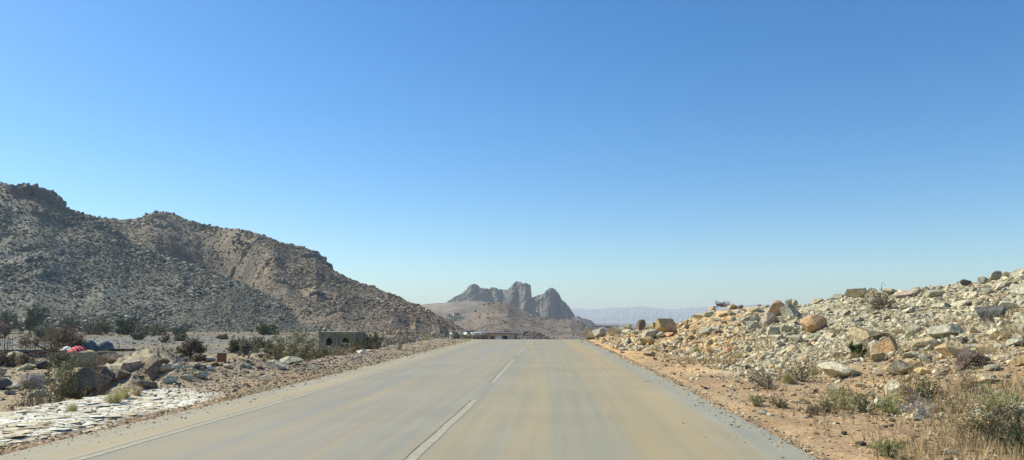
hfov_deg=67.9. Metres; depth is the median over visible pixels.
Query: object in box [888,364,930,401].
shrub
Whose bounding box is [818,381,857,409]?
shrub
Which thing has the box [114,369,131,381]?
boulder
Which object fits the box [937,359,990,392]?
shrub
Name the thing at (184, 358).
bank rubble
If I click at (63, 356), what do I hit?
shrub
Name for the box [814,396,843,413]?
shrub
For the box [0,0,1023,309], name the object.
sky
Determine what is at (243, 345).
bush
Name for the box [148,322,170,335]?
shrub
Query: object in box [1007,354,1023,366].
boulder
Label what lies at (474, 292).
rocky peak
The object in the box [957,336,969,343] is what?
boulder
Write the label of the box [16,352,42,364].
shrub
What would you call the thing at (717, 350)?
boulder
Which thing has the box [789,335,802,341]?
rock
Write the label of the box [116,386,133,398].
grass tuft
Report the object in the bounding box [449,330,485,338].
white shed
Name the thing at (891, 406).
shrub
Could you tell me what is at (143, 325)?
shrub
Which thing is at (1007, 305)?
boulder
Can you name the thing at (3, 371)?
rock
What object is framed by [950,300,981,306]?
boulder
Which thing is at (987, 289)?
rubble
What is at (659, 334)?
boulder
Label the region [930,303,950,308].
boulder
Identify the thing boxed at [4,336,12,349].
rebar cluster
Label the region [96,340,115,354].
covered pile
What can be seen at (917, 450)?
dry grass
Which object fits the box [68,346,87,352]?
cloth heap
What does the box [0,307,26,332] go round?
acacia tree
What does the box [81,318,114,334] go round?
shrub
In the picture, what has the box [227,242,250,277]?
rock outcrop
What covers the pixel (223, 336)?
shrub
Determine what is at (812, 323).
boulder
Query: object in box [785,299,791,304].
rock
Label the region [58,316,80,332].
acacia tree
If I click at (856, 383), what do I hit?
boulder
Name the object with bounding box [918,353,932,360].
rock
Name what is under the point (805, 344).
rock
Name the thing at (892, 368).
boulder
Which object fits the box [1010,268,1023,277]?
boulder
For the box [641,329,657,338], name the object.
boulder
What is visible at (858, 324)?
rock
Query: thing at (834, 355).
rock
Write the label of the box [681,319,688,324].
boulder
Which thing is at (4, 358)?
shrub
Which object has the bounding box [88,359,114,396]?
shrub
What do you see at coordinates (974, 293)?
boulder
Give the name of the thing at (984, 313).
boulder
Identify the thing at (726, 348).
boulder
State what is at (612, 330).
boulder
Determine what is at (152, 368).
boulder
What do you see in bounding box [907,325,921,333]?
rock
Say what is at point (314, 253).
rock outcrop
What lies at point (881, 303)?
shrub
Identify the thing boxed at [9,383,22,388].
boulder
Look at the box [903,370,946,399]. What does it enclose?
shrub
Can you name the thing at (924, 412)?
shrub
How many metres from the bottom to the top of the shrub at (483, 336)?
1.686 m
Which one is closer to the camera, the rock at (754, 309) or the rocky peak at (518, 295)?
the rock at (754, 309)
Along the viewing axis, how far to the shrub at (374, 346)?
60.21 m
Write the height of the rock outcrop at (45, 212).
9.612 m
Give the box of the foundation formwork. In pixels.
[0,349,54,357]
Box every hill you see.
[0,183,297,331]
[99,212,458,337]
[455,302,606,338]
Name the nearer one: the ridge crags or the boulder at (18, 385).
the boulder at (18, 385)
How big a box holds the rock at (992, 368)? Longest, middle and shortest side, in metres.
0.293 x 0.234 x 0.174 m
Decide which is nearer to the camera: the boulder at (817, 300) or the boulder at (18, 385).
the boulder at (817, 300)
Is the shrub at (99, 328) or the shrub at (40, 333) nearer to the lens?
the shrub at (40, 333)
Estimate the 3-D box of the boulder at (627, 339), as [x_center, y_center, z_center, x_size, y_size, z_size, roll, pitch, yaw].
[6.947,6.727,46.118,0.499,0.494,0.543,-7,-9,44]
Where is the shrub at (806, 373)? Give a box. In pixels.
[777,357,824,382]
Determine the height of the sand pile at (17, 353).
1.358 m
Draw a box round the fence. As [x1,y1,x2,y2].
[87,344,138,359]
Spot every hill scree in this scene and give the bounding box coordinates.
[0,181,335,331]
[96,210,463,337]
[456,302,592,338]
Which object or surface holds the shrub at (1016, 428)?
on the ground at (846, 451)
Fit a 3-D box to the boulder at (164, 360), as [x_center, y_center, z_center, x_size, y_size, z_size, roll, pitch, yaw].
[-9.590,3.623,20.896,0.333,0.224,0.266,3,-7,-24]
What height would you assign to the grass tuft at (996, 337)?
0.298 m
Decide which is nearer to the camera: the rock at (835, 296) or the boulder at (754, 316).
the boulder at (754, 316)
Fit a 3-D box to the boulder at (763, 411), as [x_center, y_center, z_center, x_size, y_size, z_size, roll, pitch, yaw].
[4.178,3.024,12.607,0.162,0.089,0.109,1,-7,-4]
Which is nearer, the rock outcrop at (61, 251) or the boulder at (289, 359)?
the boulder at (289, 359)
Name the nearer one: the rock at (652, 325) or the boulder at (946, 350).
the boulder at (946, 350)
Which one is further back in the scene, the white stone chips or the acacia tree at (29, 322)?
the acacia tree at (29, 322)
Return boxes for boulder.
[0,377,11,389]
[4,390,14,394]
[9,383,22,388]
[18,373,45,386]
[21,363,35,369]
[35,360,52,368]
[53,367,113,398]
[90,365,108,371]
[98,353,123,363]
[99,368,115,380]
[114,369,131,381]
[121,359,142,370]
[131,379,157,388]
[143,358,161,380]
[159,358,169,363]
[159,364,173,370]
[162,376,177,383]
[171,363,181,368]
[179,374,193,380]
[193,372,208,377]
[264,359,286,369]
[280,356,302,363]
[396,341,402,348]
[582,327,595,339]
[592,328,605,338]
[607,326,621,335]
[622,337,631,343]
[623,324,631,328]
[636,319,645,329]
[639,336,654,344]
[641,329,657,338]
[655,318,676,332]
[655,331,663,336]
[664,332,676,336]
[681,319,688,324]
[694,313,702,318]
[699,327,712,334]
[703,311,713,316]
[708,306,715,310]
[713,347,722,353]
[723,346,732,350]
[727,304,737,309]
[741,317,749,324]
[746,321,759,329]
[747,313,759,321]
[756,329,764,333]
[759,409,767,414]
[762,312,778,325]
[766,326,779,336]
[768,300,784,315]
[768,335,782,339]
[769,357,780,364]
[773,341,784,346]
[779,325,793,332]
[780,304,800,319]
[784,318,797,324]
[788,345,798,351]
[800,314,826,332]
[811,298,822,303]
[818,361,860,377]
[825,333,836,337]
[846,288,866,297]
[849,326,888,341]
[852,381,864,386]
[857,441,866,445]
[863,288,876,297]
[870,352,888,361]
[874,336,897,353]
[882,288,896,293]
[882,360,913,374]
[884,379,907,395]
[893,290,916,297]
[904,358,922,366]
[905,352,919,357]
[905,413,924,419]
[911,337,939,346]
[914,366,931,374]
[925,290,945,298]
[927,323,961,338]
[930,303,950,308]
[932,404,944,412]
[934,343,962,357]
[942,448,958,454]
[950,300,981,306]
[953,348,988,369]
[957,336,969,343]
[960,279,971,285]
[966,291,977,299]
[966,343,977,348]
[967,372,996,382]
[968,373,997,382]
[974,305,1005,321]
[975,344,996,355]
[991,354,1010,361]
[993,343,1005,348]
[998,301,1016,309]
[1001,272,1010,277]
[1006,338,1023,345]
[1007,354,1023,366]
[1009,284,1023,295]
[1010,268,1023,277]
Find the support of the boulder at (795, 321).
on the ground at (846, 451)
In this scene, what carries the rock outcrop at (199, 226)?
on the back hill at (228, 263)
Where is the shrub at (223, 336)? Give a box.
[215,333,228,338]
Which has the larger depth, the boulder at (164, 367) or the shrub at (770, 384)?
the boulder at (164, 367)
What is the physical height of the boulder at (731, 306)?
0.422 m
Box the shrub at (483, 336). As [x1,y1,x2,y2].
[465,332,500,338]
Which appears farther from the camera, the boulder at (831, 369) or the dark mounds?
the dark mounds
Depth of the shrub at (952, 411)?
12.49 m
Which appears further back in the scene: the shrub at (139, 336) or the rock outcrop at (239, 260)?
the rock outcrop at (239, 260)
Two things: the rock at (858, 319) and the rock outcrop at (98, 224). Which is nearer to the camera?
the rock at (858, 319)
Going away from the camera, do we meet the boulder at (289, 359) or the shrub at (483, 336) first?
the boulder at (289, 359)
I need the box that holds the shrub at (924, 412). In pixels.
[897,386,934,417]
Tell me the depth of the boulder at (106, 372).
20.00 m
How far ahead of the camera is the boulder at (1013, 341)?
18.46 m
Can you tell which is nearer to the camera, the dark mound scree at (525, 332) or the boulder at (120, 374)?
the boulder at (120, 374)
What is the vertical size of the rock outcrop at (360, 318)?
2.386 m
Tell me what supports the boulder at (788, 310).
on the ground at (846, 451)
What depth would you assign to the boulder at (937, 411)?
12.72 m
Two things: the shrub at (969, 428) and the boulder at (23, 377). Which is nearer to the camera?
the shrub at (969, 428)
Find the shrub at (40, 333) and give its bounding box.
[26,320,52,337]
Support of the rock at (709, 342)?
on the ground at (846, 451)
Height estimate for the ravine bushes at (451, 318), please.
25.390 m
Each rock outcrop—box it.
[9,183,62,200]
[15,243,38,250]
[24,255,43,261]
[29,207,68,222]
[47,194,66,209]
[57,248,73,255]
[91,221,102,228]
[146,213,170,218]
[153,223,172,228]
[191,224,210,229]
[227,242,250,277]
[244,236,264,256]
[276,277,311,288]
[300,250,326,260]
[309,290,324,296]
[321,259,332,268]
[325,306,349,315]
[353,316,364,321]
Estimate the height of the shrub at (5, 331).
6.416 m
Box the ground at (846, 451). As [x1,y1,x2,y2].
[0,276,1023,459]
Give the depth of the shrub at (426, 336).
64.87 m
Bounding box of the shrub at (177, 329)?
[171,326,188,334]
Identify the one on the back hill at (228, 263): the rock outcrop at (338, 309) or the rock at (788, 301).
the rock outcrop at (338, 309)
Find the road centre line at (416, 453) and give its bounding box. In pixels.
[405,340,528,459]
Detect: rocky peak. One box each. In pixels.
[448,284,506,302]
[503,281,531,312]
[530,288,574,318]
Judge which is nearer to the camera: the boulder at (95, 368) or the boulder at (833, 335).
the boulder at (95, 368)
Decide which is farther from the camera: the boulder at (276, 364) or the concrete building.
the concrete building
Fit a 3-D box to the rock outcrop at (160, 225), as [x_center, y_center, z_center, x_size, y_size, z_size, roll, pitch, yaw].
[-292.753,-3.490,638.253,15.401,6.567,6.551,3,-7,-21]
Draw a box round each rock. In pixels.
[0,368,6,375]
[205,357,215,361]
[643,351,655,355]
[649,322,655,328]
[685,335,693,340]
[706,339,712,344]
[718,313,727,316]
[727,310,735,315]
[749,306,759,312]
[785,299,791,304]
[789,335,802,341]
[792,299,797,306]
[796,357,808,363]
[799,342,812,348]
[832,294,844,298]
[832,352,845,357]
[854,317,863,320]
[854,322,862,326]
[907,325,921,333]
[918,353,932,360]
[977,276,988,283]
[983,364,999,370]
[989,271,1002,279]
[1012,333,1023,339]
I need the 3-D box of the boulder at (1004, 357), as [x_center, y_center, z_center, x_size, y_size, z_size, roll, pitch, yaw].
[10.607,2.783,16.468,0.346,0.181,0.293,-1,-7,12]
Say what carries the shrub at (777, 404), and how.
on the ground at (846, 451)
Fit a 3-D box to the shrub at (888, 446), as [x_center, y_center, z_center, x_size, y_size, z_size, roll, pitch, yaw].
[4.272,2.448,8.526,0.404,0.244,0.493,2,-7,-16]
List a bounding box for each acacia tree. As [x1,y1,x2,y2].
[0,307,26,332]
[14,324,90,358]
[20,316,38,333]
[21,301,51,331]
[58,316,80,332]
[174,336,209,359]
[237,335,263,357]
[447,327,474,338]
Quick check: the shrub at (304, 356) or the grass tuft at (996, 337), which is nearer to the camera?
the grass tuft at (996, 337)
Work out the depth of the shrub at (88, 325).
242.29 m
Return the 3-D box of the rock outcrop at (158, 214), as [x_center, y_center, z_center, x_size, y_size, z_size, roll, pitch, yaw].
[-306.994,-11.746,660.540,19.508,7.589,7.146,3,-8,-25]
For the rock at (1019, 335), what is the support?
on the ground at (846, 451)
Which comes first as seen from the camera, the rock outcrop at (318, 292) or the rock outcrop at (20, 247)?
the rock outcrop at (20, 247)
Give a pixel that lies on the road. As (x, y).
(557, 399)
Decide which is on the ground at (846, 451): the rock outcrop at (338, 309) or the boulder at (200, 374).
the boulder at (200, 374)
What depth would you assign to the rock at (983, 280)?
33.85 m
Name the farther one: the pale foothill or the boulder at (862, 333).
the pale foothill
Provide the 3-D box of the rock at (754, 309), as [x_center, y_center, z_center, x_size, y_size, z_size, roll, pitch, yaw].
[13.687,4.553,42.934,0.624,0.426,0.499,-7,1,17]
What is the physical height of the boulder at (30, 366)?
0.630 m
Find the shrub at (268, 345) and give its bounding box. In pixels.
[262,338,285,355]
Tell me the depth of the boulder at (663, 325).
47.95 m
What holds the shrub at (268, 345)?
on the ground at (846, 451)
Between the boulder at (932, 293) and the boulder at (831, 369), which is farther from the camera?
the boulder at (932, 293)
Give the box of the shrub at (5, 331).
[0,320,25,337]
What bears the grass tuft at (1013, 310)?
on the ground at (846, 451)
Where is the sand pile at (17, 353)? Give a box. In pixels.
[5,351,33,364]
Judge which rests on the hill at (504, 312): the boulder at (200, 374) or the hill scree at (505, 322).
the hill scree at (505, 322)
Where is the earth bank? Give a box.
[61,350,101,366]
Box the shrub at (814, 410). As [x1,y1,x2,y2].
[803,404,825,414]
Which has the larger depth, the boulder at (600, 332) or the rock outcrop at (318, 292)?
the rock outcrop at (318, 292)
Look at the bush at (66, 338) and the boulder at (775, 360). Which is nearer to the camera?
the boulder at (775, 360)
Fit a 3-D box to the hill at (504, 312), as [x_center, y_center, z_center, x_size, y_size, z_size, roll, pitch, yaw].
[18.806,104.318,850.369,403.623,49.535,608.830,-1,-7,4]
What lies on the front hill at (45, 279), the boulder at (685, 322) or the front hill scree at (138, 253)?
the front hill scree at (138, 253)
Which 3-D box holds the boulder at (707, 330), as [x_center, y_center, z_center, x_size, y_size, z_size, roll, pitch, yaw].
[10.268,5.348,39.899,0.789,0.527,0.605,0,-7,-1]
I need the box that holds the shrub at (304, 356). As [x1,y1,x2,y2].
[247,323,339,361]
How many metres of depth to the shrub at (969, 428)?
9.28 m
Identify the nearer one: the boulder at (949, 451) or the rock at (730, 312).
the boulder at (949, 451)
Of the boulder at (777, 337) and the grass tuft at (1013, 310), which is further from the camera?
the boulder at (777, 337)
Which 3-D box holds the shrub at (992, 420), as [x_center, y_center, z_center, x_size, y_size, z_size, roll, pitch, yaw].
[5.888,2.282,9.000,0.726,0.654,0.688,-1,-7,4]
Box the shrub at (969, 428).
[935,394,995,446]
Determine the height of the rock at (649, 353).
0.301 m
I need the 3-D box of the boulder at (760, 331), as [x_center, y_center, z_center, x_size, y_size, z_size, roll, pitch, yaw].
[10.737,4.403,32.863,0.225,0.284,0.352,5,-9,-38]
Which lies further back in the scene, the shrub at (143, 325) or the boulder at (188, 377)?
the shrub at (143, 325)
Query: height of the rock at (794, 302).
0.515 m
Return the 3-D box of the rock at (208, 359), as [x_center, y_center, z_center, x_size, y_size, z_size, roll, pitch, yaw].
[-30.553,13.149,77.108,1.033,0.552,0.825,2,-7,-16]
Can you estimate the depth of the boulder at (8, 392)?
42.73 m
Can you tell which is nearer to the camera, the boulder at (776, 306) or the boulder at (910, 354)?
the boulder at (910, 354)
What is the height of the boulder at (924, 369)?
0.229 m
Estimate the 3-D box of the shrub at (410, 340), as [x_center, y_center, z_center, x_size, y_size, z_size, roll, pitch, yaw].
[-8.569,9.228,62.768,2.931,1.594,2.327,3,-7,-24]
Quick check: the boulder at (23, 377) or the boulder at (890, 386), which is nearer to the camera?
the boulder at (890, 386)
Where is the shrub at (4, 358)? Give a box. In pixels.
[0,350,19,366]
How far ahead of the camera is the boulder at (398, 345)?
39.16 m
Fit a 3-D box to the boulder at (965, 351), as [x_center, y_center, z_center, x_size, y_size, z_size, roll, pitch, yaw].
[9.962,2.810,16.468,0.644,0.507,0.476,-1,-7,11]
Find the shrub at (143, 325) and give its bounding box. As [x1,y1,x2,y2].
[131,321,150,334]
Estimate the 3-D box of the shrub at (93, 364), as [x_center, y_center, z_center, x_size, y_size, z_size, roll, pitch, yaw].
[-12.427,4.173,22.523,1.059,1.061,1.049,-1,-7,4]
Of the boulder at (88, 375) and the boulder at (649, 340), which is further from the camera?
the boulder at (649, 340)
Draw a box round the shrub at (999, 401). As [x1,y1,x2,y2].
[963,382,1023,412]
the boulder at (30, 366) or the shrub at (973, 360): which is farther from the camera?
the boulder at (30, 366)
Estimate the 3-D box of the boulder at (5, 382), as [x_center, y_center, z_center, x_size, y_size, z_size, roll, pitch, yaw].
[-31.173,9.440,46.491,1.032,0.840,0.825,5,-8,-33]
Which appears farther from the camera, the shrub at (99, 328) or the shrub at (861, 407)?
the shrub at (99, 328)
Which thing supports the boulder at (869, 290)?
on the ground at (846, 451)
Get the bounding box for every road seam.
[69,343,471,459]
[403,400,470,459]
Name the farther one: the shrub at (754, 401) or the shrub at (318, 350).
the shrub at (318, 350)
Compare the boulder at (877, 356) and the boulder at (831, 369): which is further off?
the boulder at (877, 356)
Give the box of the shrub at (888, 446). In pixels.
[866,437,905,459]
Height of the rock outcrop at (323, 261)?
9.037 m
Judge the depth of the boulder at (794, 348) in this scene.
26.73 m
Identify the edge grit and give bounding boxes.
[0,339,836,459]
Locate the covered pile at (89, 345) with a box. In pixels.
[81,340,96,351]
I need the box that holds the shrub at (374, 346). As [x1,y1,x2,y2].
[360,327,411,348]
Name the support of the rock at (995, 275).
on the ground at (846, 451)
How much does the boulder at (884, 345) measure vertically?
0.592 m
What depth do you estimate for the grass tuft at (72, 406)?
12.78 m
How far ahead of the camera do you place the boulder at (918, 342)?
20.52 m
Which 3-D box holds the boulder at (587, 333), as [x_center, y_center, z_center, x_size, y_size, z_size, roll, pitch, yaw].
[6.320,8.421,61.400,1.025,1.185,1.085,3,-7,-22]
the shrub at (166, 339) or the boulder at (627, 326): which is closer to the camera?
the boulder at (627, 326)
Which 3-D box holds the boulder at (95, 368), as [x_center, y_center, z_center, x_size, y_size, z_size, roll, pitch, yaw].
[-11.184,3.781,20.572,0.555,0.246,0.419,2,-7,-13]
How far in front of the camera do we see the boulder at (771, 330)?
31.62 m
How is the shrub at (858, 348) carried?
on the ground at (846, 451)
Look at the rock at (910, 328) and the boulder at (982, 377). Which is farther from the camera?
the rock at (910, 328)
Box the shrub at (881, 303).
[856,282,905,310]
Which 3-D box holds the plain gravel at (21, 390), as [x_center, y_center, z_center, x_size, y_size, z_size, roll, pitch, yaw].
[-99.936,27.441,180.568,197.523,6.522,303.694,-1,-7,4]
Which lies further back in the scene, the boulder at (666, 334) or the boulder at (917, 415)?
the boulder at (666, 334)
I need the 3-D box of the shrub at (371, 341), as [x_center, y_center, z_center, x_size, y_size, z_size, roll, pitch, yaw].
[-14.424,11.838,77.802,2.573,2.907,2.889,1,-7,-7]
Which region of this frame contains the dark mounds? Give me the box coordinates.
[514,331,550,338]
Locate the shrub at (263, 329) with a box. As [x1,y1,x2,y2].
[255,324,278,334]
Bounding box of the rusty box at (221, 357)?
[217,353,226,362]
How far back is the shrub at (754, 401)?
13.58 m
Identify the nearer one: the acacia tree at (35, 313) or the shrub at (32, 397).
the shrub at (32, 397)
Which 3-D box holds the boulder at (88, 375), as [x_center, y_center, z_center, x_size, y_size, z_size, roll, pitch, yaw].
[-10.993,3.945,19.513,1.371,0.831,1.097,4,-8,-29]
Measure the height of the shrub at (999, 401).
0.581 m
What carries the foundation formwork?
on the ground at (846, 451)
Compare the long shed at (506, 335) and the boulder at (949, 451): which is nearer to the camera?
the boulder at (949, 451)
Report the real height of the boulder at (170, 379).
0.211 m
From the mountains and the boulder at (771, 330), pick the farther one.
the mountains
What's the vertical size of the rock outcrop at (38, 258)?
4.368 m
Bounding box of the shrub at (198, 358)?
[190,354,206,361]
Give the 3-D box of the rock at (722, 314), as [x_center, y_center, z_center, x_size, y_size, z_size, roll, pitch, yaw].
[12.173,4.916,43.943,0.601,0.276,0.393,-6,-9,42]
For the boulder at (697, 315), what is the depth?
48.33 m
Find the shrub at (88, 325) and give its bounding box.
[76,319,95,333]
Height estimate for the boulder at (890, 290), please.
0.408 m
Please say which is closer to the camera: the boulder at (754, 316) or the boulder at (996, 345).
the boulder at (996, 345)
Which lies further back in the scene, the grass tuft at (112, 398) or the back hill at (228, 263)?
the back hill at (228, 263)
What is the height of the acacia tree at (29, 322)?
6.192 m
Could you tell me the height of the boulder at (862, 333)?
0.564 m
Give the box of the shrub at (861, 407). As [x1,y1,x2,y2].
[845,386,888,414]
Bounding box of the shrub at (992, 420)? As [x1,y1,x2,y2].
[965,393,1023,447]
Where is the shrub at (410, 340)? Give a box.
[396,332,420,343]
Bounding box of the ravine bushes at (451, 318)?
[444,313,465,322]
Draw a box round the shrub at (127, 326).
[114,316,141,334]
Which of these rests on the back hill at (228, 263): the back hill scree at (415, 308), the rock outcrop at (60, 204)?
the back hill scree at (415, 308)
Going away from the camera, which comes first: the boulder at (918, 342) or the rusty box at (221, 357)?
the boulder at (918, 342)
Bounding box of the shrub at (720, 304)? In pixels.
[715,300,730,307]
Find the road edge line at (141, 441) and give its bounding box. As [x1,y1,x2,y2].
[72,339,485,459]
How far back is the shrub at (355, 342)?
58.03 m
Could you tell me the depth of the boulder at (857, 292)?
37.61 m
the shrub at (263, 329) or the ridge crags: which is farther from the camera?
the ridge crags
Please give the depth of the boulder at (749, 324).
36.26 m
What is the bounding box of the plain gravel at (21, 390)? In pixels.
[0,330,448,410]
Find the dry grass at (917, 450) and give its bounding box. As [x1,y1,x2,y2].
[655,274,1023,459]
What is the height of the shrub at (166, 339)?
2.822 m
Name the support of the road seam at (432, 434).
on the road
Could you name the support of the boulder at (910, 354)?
on the ground at (846, 451)
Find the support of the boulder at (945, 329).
on the ground at (846, 451)
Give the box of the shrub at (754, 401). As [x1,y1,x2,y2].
[742,389,766,405]
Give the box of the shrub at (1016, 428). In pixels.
[986,391,1023,456]
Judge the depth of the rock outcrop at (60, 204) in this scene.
437.37 m
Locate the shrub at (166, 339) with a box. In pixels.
[158,333,172,342]
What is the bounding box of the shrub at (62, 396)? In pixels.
[23,344,91,403]
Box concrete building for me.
[318,329,365,355]
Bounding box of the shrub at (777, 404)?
[768,394,790,408]
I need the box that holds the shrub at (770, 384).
[742,364,781,389]
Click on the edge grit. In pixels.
(70, 434)
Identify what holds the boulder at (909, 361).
on the ground at (846, 451)
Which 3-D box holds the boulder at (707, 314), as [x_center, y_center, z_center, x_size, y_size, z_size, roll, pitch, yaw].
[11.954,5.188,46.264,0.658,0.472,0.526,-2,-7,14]
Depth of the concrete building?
76.93 m
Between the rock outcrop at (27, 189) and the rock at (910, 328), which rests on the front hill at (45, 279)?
the rock outcrop at (27, 189)
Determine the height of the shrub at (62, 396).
1.991 m
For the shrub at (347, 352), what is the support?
on the ground at (846, 451)
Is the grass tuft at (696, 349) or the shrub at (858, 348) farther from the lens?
the grass tuft at (696, 349)
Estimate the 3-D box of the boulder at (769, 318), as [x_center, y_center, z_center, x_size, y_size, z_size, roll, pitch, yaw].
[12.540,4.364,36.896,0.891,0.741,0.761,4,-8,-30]
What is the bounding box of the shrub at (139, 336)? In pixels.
[129,326,147,339]
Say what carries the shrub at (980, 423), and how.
on the ground at (846, 451)
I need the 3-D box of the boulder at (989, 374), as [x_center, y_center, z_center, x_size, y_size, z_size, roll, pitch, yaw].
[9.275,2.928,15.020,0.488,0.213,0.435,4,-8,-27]
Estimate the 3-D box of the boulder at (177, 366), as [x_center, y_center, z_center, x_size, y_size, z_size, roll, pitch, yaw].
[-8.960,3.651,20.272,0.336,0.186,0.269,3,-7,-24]
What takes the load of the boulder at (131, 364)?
on the ground at (846, 451)
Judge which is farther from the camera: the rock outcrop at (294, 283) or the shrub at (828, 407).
the rock outcrop at (294, 283)
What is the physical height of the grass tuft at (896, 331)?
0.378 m
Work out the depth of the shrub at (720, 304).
47.47 m
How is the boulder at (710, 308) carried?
on the ground at (846, 451)
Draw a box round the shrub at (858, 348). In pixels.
[848,341,866,357]
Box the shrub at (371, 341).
[360,332,383,349]
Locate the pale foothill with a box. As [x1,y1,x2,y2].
[421,301,619,329]
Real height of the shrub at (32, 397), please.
1.580 m
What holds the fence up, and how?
on the ground at (846, 451)
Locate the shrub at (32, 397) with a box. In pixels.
[12,362,53,410]
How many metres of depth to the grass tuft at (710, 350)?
33.92 m
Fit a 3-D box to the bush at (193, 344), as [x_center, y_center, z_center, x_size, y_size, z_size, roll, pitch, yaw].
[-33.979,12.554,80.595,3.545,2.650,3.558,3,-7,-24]
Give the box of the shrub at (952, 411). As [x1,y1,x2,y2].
[930,387,977,413]
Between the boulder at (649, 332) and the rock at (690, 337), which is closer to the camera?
the rock at (690, 337)
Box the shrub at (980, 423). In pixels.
[949,396,1023,442]
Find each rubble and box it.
[176,354,311,364]
[595,274,1023,414]
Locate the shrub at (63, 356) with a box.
[45,347,80,366]
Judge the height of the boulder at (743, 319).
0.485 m
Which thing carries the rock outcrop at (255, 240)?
on the back hill at (228, 263)
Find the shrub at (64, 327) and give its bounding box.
[45,323,85,336]
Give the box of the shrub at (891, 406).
[875,389,908,413]
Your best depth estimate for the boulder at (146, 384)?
16.74 m
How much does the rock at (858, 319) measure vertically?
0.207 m
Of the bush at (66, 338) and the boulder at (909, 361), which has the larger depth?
the bush at (66, 338)
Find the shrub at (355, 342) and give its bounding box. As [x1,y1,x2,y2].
[343,322,366,352]
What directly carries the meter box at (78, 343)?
on the ground at (846, 451)
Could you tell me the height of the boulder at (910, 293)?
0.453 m
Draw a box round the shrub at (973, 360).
[954,349,990,368]
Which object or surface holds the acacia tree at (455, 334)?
on the ground at (846, 451)
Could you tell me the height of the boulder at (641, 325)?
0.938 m
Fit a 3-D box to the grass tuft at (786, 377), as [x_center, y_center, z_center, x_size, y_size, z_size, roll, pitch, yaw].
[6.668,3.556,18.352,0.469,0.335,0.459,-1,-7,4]
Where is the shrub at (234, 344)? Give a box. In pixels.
[226,335,251,352]
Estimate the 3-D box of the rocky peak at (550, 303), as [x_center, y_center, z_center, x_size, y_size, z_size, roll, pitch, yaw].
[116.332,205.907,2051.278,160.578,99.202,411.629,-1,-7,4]
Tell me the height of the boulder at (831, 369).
0.472 m
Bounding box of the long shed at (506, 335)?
[481,330,516,338]
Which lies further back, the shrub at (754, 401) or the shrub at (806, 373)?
the shrub at (806, 373)
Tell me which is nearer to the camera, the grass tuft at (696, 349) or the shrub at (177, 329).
the grass tuft at (696, 349)
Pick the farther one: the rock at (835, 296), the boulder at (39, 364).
the boulder at (39, 364)
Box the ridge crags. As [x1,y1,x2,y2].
[572,316,618,327]
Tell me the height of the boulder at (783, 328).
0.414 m
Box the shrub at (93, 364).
[76,353,104,369]
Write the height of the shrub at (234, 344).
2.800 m
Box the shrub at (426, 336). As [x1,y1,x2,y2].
[420,334,433,340]
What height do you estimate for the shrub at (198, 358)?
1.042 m
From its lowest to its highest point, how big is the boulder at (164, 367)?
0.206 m
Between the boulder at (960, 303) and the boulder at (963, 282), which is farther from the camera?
the boulder at (963, 282)
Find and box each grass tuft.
[63,401,79,410]
[102,389,127,403]
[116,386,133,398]
[129,386,146,395]
[690,346,702,352]
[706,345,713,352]
[733,350,743,358]
[781,372,795,384]
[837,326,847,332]
[891,328,902,337]
[987,328,1008,339]
[1006,305,1021,315]
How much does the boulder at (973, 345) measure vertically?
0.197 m
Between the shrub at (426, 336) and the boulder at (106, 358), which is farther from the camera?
the shrub at (426, 336)
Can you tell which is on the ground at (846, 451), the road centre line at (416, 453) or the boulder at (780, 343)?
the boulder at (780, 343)
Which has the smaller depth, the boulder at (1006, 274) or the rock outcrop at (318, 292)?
the boulder at (1006, 274)
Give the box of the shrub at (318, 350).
[304,340,334,359]
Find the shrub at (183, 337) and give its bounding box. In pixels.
[173,330,188,340]
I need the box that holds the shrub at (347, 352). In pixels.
[319,344,363,355]
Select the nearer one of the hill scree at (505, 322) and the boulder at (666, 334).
the boulder at (666, 334)
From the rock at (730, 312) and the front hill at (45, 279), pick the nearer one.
the rock at (730, 312)
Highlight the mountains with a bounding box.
[570,304,806,321]
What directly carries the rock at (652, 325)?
on the ground at (846, 451)
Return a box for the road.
[0,339,817,459]
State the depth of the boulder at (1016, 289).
26.78 m
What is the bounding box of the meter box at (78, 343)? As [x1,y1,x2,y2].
[75,340,82,345]
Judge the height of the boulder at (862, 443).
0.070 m
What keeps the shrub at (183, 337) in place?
on the ground at (846, 451)
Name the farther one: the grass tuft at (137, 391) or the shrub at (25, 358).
the shrub at (25, 358)
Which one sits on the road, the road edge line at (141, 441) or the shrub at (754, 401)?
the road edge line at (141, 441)
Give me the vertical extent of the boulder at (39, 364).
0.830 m
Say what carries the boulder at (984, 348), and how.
on the ground at (846, 451)
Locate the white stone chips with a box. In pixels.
[0,391,212,445]
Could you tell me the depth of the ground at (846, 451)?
18.13 m
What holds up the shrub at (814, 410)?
on the ground at (846, 451)
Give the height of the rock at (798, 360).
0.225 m
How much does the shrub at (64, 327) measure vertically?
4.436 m
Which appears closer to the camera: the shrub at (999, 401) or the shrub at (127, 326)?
the shrub at (999, 401)
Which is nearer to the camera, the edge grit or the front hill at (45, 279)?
the edge grit
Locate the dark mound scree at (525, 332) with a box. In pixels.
[500,330,549,338]
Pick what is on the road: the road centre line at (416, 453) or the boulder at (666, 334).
the road centre line at (416, 453)
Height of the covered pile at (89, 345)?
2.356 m

